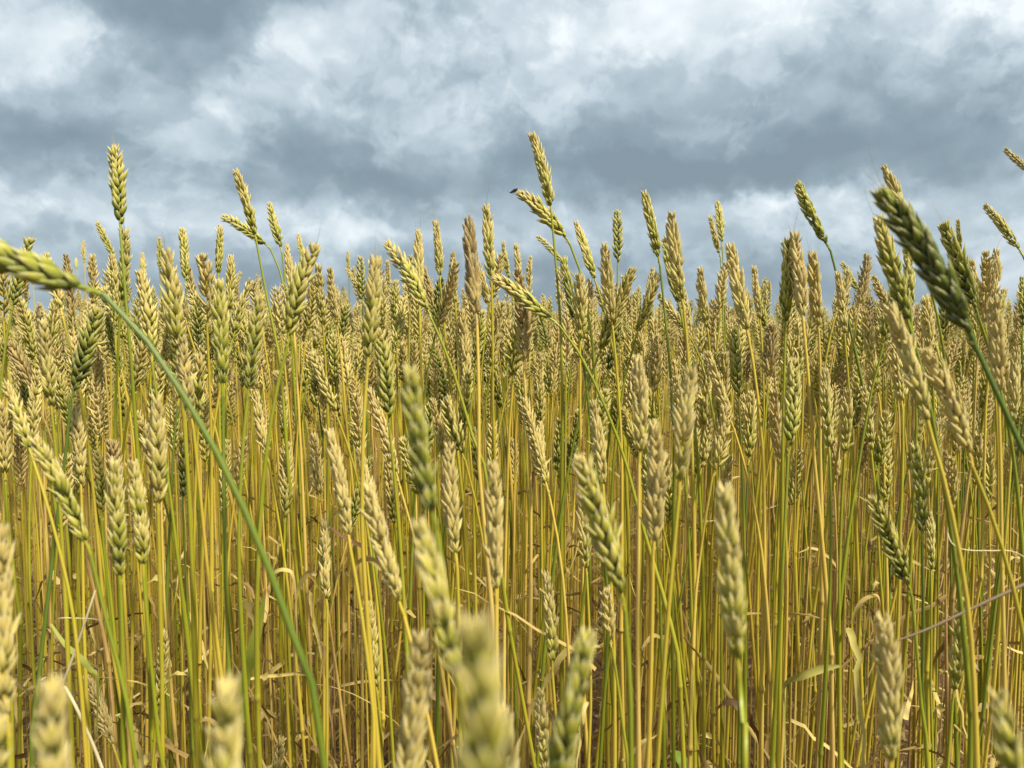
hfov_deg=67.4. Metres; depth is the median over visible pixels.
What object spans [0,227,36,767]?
wheat stalk
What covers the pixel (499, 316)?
wheat stalk
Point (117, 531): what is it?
wheat stalk
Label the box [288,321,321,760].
wheat stalk
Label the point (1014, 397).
wheat stalk
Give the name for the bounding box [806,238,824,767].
wheat stalk
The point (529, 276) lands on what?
wheat stalk
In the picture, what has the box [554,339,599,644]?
wheat stalk
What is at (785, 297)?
wheat stalk
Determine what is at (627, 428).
wheat stalk
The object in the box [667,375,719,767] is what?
wheat stalk
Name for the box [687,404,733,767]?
wheat stalk
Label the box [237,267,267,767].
wheat stalk
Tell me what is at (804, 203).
wheat stalk
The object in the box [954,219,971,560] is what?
wheat stalk
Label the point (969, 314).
wheat stalk
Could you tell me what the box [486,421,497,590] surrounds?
wheat stalk
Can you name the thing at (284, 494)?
wheat stalk
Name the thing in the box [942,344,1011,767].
wheat stalk
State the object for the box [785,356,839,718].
wheat stalk
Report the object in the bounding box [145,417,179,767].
wheat stalk
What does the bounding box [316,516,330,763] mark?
wheat stalk
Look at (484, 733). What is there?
wheat stalk
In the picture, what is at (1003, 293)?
wheat stalk
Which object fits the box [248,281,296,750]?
wheat stalk
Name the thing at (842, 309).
wheat stalk
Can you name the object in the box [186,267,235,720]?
wheat stalk
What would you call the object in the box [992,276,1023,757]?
wheat stalk
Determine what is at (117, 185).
wheat stalk
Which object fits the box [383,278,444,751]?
wheat stalk
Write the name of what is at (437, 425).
wheat stalk
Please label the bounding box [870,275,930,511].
wheat stalk
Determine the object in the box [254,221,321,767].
wheat stalk
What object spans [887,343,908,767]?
wheat stalk
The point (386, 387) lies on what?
wheat stalk
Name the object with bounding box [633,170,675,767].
wheat stalk
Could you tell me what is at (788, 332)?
wheat stalk
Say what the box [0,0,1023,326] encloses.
sky
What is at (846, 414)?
wheat stalk
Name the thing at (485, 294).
wheat stalk
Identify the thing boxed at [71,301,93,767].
wheat stalk
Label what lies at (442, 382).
wheat stalk
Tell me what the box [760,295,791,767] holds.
wheat stalk
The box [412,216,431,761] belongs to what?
wheat stalk
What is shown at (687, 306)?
wheat stalk
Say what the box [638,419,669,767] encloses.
wheat stalk
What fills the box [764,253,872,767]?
wheat stalk
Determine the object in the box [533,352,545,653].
wheat stalk
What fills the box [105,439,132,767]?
wheat stalk
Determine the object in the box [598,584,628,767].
wheat stalk
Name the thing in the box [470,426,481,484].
wheat stalk
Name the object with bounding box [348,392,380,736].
wheat stalk
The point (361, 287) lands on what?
wheat stalk
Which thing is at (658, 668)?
wheat stalk
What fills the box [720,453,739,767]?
wheat stalk
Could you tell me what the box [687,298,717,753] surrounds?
wheat stalk
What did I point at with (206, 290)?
wheat stalk
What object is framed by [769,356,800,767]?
wheat stalk
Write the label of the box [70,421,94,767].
wheat stalk
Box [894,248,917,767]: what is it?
wheat stalk
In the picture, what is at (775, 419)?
wheat stalk
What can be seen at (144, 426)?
wheat stalk
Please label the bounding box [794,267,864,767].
wheat stalk
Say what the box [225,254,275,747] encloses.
wheat stalk
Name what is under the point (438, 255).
wheat stalk
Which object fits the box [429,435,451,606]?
wheat stalk
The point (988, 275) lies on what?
wheat stalk
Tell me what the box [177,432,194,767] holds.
wheat stalk
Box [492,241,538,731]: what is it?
wheat stalk
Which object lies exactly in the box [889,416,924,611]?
wheat stalk
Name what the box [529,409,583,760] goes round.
wheat stalk
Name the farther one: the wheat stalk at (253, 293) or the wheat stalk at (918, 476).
the wheat stalk at (253, 293)
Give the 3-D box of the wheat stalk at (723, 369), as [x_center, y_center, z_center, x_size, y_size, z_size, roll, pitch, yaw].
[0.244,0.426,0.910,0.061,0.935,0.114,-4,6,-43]
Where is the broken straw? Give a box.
[63,590,103,767]
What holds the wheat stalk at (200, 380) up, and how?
on the ground
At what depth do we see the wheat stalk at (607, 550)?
0.41 m
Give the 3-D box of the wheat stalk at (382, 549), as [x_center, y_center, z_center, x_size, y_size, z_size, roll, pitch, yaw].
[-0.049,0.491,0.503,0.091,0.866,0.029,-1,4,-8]
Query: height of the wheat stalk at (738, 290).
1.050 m
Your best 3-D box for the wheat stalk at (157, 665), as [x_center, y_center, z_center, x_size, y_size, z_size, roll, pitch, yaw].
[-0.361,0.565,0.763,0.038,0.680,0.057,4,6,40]
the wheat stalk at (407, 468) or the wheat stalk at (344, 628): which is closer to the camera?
the wheat stalk at (407, 468)
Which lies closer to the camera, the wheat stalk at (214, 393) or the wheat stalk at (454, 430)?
the wheat stalk at (454, 430)
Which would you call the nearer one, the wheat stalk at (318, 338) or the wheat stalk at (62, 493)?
the wheat stalk at (62, 493)
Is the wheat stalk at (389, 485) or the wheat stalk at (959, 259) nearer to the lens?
the wheat stalk at (959, 259)
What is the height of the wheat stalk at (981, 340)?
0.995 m
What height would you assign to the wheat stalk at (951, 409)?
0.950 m
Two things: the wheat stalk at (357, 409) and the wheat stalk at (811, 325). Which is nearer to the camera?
the wheat stalk at (357, 409)
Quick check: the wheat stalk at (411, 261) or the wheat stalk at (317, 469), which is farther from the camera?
the wheat stalk at (411, 261)
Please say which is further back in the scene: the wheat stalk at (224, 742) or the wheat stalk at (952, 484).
the wheat stalk at (952, 484)
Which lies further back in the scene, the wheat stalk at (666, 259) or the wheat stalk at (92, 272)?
the wheat stalk at (92, 272)
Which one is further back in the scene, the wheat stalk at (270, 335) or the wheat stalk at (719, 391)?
the wheat stalk at (270, 335)
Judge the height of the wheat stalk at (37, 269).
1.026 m
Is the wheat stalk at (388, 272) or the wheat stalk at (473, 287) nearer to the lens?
the wheat stalk at (473, 287)
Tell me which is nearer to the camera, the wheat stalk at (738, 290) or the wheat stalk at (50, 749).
the wheat stalk at (50, 749)
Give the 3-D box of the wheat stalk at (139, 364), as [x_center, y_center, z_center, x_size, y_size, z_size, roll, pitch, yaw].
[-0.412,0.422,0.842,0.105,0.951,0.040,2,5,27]
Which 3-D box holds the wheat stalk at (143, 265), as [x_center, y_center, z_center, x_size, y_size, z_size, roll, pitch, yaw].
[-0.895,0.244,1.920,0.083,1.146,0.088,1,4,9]
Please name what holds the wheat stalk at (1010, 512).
on the ground
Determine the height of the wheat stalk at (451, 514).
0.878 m
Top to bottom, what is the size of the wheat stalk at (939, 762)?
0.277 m
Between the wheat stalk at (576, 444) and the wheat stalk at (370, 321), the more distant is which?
the wheat stalk at (576, 444)
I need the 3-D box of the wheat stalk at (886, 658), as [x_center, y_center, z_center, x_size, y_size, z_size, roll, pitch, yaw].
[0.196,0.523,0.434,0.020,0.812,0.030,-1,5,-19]
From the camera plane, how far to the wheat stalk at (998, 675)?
1.09 m
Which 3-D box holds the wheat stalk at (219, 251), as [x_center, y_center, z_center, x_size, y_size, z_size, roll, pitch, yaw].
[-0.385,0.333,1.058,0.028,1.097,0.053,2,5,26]
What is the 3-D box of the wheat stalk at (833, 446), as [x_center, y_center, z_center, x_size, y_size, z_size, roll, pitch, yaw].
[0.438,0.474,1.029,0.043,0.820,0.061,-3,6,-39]
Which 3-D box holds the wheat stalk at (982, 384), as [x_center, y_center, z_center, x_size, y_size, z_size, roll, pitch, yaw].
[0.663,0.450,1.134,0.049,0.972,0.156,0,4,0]
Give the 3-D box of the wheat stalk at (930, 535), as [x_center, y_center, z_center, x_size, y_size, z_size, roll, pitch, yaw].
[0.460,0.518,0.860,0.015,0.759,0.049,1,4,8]
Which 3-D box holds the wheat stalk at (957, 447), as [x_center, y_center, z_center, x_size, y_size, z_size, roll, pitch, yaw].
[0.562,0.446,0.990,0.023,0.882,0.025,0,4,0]
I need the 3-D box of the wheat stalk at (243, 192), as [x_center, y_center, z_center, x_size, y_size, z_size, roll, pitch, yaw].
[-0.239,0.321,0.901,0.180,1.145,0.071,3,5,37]
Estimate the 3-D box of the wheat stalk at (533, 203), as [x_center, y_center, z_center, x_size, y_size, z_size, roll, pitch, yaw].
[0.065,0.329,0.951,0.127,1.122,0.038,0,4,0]
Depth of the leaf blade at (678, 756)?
0.90 m
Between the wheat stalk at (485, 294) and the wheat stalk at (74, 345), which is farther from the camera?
the wheat stalk at (485, 294)
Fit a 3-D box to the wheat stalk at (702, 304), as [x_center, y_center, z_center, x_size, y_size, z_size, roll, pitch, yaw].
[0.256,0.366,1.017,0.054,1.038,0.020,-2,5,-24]
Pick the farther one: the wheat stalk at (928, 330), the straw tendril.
the wheat stalk at (928, 330)
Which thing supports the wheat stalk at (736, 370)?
on the ground
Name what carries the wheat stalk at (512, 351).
on the ground
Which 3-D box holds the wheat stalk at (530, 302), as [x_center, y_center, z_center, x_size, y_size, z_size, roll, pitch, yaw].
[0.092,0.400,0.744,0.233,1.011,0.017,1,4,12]
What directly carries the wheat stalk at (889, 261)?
on the ground
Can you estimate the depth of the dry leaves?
1.32 m
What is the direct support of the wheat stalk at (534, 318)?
on the ground
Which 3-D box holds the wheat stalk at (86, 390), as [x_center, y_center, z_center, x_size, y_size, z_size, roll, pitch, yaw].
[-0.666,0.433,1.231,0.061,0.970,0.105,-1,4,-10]
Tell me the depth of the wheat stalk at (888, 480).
0.86 m
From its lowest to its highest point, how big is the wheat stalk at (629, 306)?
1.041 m
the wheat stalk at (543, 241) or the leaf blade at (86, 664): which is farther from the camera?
the wheat stalk at (543, 241)
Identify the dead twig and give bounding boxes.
[897,583,1023,640]
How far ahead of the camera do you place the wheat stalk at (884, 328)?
0.79 m
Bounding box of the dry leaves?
[0,393,1023,767]
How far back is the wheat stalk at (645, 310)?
0.83 m
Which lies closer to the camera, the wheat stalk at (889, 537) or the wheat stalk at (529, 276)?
the wheat stalk at (889, 537)
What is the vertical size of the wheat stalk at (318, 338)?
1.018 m
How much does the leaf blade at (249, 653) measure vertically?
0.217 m
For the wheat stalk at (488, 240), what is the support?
on the ground
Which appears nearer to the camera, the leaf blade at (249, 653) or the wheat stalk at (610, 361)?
the leaf blade at (249, 653)
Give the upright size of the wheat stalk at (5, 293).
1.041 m
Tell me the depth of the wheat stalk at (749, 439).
0.86 m
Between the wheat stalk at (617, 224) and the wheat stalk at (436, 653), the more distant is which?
the wheat stalk at (617, 224)
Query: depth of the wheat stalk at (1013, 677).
1.17 m
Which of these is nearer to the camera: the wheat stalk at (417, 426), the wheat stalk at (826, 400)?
the wheat stalk at (417, 426)
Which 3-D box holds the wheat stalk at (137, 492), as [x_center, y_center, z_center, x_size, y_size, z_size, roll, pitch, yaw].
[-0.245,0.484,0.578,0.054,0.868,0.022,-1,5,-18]
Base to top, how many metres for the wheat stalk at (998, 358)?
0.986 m
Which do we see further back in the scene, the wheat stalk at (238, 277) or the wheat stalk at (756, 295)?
the wheat stalk at (238, 277)
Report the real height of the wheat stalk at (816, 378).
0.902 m
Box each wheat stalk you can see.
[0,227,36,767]
[0,239,327,767]
[0,274,12,528]
[0,326,54,767]
[0,399,14,767]
[0,521,20,767]
[0,693,25,767]
[0,713,13,767]
[1,379,88,767]
[3,340,118,767]
[15,284,51,597]
[16,295,83,764]
[23,369,42,729]
[24,391,138,767]
[29,303,107,767]
[31,672,70,767]
[35,314,74,699]
[36,318,74,767]
[43,251,180,767]
[50,300,89,767]
[50,453,74,676]
[55,366,180,767]
[62,253,114,760]
[67,336,108,615]
[68,354,96,741]
[70,404,90,767]
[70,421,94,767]
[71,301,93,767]
[74,257,81,312]
[81,240,99,582]
[82,673,121,767]
[86,254,138,759]
[91,448,119,760]
[95,220,190,767]
[104,314,212,767]
[104,456,127,767]
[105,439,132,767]
[106,132,155,767]
[106,252,133,764]
[114,224,132,765]
[114,367,159,767]
[116,340,149,767]
[121,318,165,763]
[127,345,209,759]
[127,360,167,756]
[127,459,165,767]
[132,410,207,759]
[135,268,215,767]
[139,252,178,602]
[140,391,169,767]
[144,325,173,767]
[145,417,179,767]
[151,616,171,767]
[152,237,179,699]
[158,231,200,767]
[164,348,191,767]
[174,227,213,767]
[174,268,281,767]
[175,335,223,680]
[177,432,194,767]
[179,376,220,767]
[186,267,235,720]
[194,278,253,767]
[195,251,273,700]
[197,393,265,767]
[202,670,242,767]
[210,277,231,677]
[211,271,241,604]
[214,224,247,759]
[219,438,231,658]
[221,214,309,752]
[222,434,248,677]
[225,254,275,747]
[227,311,369,758]
[232,167,338,767]
[233,302,302,764]
[235,308,271,641]
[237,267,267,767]
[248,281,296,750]
[250,306,276,751]
[251,380,297,765]
[251,391,306,767]
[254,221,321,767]
[262,279,333,767]
[266,201,305,747]
[272,370,316,767]
[272,735,286,767]
[278,387,287,767]
[278,441,318,767]
[279,294,330,767]
[280,449,293,767]
[282,243,312,767]
[285,339,318,655]
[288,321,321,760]
[296,233,340,610]
[297,327,362,765]
[307,349,385,744]
[308,456,373,767]
[309,432,353,767]
[311,311,353,767]
[313,263,337,767]
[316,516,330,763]
[324,428,375,767]
[326,265,363,767]
[331,362,347,766]
[345,268,424,764]
[346,250,352,476]
[346,255,400,720]
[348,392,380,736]
[354,445,394,767]
[359,479,439,767]
[360,232,383,767]
[360,601,384,767]
[364,280,409,751]
[367,386,457,766]
[373,327,408,671]
[376,350,447,753]
[377,306,402,767]
[382,238,536,767]
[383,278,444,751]
[383,454,401,601]
[384,259,397,624]
[385,261,459,707]
[394,628,433,767]
[397,341,423,766]
[398,364,462,732]
[398,435,453,767]
[406,255,417,631]
[411,515,463,718]
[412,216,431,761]
[421,398,457,767]
[424,265,463,546]
[424,368,474,767]
[427,342,473,670]
[428,308,477,710]
[429,397,458,767]
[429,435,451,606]
[432,209,472,676]
[432,333,458,709]
[434,464,443,767]
[440,394,492,664]
[440,440,462,755]
[448,252,467,614]
[449,607,514,767]
[452,309,486,753]
[461,200,500,690]
[470,252,505,613]
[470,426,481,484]
[475,301,506,539]
[479,260,516,713]
[480,312,538,616]
[481,185,498,621]
[482,459,503,692]
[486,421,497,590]
[490,274,685,767]
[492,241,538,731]
[494,364,518,759]
[502,312,523,705]
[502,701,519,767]
[511,255,532,754]
[512,267,552,767]
[513,243,527,739]
[514,189,609,767]
[517,270,660,767]
[518,396,569,664]
[526,320,622,767]
[527,130,563,705]
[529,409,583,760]
[532,267,637,767]
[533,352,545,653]
[533,686,548,767]
[536,235,626,723]
[538,420,553,739]
[539,418,602,767]
[540,569,558,717]
[547,625,596,767]
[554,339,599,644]
[560,256,608,767]
[562,299,618,767]
[571,453,633,767]
[572,271,588,767]
[573,220,631,752]
[575,490,591,767]
[578,388,612,639]
[588,399,616,767]
[594,286,687,758]
[597,241,625,767]
[598,267,654,767]
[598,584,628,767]
[604,210,623,765]
[620,275,648,745]
[621,406,730,767]
[631,354,648,767]
[632,323,668,758]
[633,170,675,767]
[637,442,665,767]
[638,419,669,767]
[640,333,688,700]
[641,414,713,767]
[646,382,689,739]
[652,350,691,758]
[652,428,700,735]
[655,364,698,767]
[656,292,731,767]
[660,236,705,767]
[660,261,728,761]
[663,210,696,767]
[663,451,692,767]
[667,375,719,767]
[681,287,703,766]
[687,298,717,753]
[687,351,713,712]
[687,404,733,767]
[694,266,719,765]
[700,317,745,767]
[704,350,774,767]
[708,215,725,766]
[710,351,768,767]
[711,310,816,767]
[713,480,747,767]
[714,200,725,682]
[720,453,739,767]
[725,241,766,767]
[728,326,746,720]
[736,389,756,767]
[746,266,769,767]
[755,323,779,730]
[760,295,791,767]
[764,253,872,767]
[764,309,807,767]
[768,388,788,767]
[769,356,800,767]
[776,236,792,767]
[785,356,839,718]
[787,210,834,767]
[787,268,852,767]
[793,176,891,622]
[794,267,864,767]
[795,365,859,767]
[804,364,855,766]
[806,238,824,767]
[818,368,833,767]
[826,437,840,767]
[834,291,891,767]
[835,270,865,764]
[837,388,854,767]
[840,261,873,751]
[847,410,894,767]
[853,404,947,767]
[855,328,915,767]
[859,308,888,613]
[860,386,884,616]
[862,142,1023,455]
[864,190,972,767]
[865,493,929,767]
[866,326,889,767]
[866,609,904,767]
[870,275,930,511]
[877,437,893,767]
[880,164,964,667]
[882,300,979,767]
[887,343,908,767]
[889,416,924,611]
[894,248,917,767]
[908,442,929,760]
[911,450,956,759]
[916,360,989,726]
[917,308,950,767]
[919,344,1023,650]
[920,294,967,767]
[923,757,942,767]
[925,511,935,767]
[930,311,987,739]
[932,203,1023,671]
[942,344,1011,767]
[943,288,1007,767]
[944,389,969,767]
[946,231,1004,758]
[946,455,959,767]
[946,599,967,767]
[948,249,998,767]
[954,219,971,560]
[961,303,984,738]
[964,433,996,767]
[969,258,998,758]
[978,418,1023,745]
[982,346,1021,767]
[983,201,1023,716]
[986,295,1008,709]
[988,687,1023,767]
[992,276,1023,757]
[997,415,1023,765]
[998,607,1021,765]
[1001,439,1023,748]
[1003,146,1023,169]
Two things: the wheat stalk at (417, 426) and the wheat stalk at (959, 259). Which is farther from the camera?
the wheat stalk at (959, 259)
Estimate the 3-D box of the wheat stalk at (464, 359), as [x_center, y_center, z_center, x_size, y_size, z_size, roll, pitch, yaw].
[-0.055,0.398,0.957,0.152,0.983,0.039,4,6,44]
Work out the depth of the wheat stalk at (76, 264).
2.62 m
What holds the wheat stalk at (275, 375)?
on the ground
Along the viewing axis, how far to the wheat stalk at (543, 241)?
1.40 m
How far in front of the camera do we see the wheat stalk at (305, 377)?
1.14 m
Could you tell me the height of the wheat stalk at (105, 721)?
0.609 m
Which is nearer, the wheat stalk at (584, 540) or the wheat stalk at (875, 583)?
the wheat stalk at (584, 540)
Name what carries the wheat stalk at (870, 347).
on the ground
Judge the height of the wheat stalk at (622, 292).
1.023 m
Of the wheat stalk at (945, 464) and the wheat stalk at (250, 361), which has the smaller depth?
the wheat stalk at (250, 361)
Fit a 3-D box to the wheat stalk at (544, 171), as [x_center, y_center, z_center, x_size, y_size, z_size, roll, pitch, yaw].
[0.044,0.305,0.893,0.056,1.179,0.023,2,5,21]
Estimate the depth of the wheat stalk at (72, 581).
1.10 m
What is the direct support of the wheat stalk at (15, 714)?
on the ground
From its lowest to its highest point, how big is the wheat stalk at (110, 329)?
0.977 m
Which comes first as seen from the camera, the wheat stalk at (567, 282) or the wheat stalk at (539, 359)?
the wheat stalk at (567, 282)
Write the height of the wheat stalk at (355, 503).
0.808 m
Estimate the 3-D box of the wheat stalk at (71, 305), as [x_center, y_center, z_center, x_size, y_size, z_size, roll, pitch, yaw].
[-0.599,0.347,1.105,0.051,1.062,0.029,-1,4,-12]
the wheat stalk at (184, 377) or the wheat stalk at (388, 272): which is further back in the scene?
the wheat stalk at (388, 272)
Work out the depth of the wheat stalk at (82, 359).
0.68 m
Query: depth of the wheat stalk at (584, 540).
0.76 m
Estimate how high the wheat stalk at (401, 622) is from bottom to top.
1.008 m
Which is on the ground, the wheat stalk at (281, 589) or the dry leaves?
the wheat stalk at (281, 589)
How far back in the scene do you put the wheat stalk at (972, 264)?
1.00 m
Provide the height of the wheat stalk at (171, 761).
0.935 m
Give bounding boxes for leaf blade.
[50,623,98,736]
[238,596,265,767]
[269,568,297,683]
[294,570,316,699]
[354,556,381,690]
[669,750,687,767]
[782,664,839,767]
[850,594,879,736]
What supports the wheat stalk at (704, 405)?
on the ground
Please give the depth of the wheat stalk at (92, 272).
1.20 m
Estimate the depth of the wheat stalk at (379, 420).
0.77 m
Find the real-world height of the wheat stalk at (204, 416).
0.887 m
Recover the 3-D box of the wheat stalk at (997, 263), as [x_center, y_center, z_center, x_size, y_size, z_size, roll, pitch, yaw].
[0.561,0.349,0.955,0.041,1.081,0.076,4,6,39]
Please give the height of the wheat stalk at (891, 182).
1.159 m
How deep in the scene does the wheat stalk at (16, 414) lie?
0.60 m
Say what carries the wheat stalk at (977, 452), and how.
on the ground
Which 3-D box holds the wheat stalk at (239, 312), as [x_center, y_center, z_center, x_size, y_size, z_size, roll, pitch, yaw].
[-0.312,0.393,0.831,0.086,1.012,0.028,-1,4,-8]
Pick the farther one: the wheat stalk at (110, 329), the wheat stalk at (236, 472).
the wheat stalk at (110, 329)
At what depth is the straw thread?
0.60 m
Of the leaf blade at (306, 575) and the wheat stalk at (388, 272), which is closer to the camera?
the leaf blade at (306, 575)
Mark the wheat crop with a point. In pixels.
(100, 386)
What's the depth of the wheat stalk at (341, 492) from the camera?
0.55 m
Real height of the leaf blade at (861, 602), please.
0.159 m
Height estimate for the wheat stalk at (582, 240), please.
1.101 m
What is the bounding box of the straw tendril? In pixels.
[52,617,104,623]
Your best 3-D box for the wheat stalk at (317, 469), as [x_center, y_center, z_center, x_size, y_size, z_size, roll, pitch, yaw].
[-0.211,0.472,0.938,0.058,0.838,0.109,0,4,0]
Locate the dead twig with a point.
(1017, 587)
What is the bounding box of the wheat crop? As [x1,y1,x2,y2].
[0,266,1023,767]
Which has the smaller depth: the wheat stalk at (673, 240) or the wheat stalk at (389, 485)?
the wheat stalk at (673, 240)
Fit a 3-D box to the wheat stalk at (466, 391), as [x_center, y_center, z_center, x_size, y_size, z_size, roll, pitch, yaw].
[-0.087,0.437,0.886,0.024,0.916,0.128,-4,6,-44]
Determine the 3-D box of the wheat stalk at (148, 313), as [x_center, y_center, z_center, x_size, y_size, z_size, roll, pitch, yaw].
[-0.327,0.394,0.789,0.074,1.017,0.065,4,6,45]
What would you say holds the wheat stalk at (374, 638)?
on the ground
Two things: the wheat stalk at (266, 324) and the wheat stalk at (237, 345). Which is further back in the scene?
the wheat stalk at (266, 324)
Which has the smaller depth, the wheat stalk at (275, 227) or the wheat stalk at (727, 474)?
the wheat stalk at (727, 474)
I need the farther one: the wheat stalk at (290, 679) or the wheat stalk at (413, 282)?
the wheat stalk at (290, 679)
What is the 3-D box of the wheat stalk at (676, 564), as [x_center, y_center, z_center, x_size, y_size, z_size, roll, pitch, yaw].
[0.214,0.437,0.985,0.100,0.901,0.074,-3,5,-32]
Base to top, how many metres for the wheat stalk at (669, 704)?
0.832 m
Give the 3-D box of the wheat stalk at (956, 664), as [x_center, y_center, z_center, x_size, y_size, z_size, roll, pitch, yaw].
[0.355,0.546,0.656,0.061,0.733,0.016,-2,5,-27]
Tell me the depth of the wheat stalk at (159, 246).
1.90 m
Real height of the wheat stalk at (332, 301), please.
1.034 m
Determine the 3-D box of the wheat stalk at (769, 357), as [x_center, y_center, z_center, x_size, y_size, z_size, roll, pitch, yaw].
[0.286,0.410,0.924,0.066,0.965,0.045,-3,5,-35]
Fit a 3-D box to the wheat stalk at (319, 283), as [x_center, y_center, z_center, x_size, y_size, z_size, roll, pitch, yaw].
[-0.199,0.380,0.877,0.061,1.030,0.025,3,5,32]
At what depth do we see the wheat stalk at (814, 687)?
1.08 m
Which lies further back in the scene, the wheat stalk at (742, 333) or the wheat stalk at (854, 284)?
the wheat stalk at (854, 284)
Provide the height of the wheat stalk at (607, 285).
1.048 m
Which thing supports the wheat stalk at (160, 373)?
on the ground
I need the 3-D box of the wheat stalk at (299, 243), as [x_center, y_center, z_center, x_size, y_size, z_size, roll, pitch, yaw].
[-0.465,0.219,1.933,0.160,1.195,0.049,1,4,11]
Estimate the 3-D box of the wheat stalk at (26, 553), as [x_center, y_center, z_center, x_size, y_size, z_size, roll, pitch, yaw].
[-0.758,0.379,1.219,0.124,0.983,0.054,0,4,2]
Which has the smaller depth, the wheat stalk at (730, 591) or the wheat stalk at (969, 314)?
the wheat stalk at (730, 591)
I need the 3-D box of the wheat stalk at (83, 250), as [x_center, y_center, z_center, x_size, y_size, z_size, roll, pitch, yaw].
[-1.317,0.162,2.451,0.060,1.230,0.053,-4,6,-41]
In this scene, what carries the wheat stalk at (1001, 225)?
on the ground
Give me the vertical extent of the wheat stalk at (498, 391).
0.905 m
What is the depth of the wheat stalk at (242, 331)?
1.23 m
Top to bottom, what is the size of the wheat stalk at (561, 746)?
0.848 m
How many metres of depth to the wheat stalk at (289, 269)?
1.00 m
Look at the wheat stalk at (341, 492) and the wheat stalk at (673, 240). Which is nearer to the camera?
the wheat stalk at (341, 492)
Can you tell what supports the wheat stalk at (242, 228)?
on the ground
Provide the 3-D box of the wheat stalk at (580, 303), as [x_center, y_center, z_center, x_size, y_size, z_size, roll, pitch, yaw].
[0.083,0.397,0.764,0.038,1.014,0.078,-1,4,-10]
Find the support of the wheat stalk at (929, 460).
on the ground
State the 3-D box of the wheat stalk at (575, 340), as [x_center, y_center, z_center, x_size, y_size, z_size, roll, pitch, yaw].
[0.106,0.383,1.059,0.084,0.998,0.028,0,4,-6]
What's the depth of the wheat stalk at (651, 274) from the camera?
1.20 m
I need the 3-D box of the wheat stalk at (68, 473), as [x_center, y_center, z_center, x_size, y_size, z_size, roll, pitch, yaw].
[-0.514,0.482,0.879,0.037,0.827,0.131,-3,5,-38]
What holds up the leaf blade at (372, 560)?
attached to the wheat stalk at (370, 321)
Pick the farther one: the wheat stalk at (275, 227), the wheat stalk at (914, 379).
the wheat stalk at (275, 227)
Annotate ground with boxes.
[5,329,1023,767]
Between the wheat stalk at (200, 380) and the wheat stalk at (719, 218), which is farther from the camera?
the wheat stalk at (719, 218)
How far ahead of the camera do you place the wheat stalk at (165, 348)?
1.10 m
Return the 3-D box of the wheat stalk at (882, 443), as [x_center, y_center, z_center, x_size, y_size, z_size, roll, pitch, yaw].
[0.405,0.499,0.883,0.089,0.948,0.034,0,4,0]
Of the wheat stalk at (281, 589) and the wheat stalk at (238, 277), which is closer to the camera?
the wheat stalk at (281, 589)
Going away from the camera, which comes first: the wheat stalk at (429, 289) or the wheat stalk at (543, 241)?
the wheat stalk at (429, 289)
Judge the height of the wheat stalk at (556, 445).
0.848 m
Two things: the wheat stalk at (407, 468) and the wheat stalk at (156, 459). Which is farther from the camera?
the wheat stalk at (407, 468)
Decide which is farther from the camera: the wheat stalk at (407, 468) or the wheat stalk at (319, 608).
the wheat stalk at (319, 608)
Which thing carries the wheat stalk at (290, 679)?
on the ground
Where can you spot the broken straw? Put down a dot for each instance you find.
(94, 748)
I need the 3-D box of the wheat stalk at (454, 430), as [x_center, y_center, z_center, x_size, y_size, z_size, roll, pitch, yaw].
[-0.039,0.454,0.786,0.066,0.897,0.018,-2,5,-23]
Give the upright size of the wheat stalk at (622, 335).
1.021 m
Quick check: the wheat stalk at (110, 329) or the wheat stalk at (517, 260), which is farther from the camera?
the wheat stalk at (517, 260)
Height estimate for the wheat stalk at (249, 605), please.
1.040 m
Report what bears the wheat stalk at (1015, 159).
on the ground
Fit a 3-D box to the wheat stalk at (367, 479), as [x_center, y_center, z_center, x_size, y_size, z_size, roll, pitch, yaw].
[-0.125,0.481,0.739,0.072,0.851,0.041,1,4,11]
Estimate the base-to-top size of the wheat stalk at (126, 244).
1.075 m
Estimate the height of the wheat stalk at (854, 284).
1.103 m
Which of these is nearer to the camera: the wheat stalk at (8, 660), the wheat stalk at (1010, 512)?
the wheat stalk at (8, 660)
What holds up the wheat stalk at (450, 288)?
on the ground
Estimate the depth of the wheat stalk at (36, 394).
0.86 m
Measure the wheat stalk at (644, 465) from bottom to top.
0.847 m
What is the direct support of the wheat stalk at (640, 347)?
on the ground
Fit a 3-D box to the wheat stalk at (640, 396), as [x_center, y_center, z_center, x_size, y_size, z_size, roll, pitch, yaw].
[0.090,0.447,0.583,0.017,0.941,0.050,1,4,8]
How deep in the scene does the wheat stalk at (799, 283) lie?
0.74 m
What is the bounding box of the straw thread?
[946,530,1023,556]
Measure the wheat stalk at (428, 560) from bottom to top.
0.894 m
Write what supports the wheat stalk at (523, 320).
on the ground
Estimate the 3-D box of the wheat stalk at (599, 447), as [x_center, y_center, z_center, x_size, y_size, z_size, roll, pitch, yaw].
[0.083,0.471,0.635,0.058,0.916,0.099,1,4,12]
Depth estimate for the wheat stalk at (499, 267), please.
1.08 m
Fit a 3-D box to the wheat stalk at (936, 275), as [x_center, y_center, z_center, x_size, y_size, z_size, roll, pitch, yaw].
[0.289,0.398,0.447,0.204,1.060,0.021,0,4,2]
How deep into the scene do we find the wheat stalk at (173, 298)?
0.62 m
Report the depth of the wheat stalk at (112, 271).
0.99 m
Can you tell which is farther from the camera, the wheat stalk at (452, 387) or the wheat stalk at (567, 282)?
the wheat stalk at (452, 387)
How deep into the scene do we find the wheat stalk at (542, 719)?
0.60 m
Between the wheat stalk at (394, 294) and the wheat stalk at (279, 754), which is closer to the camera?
the wheat stalk at (279, 754)

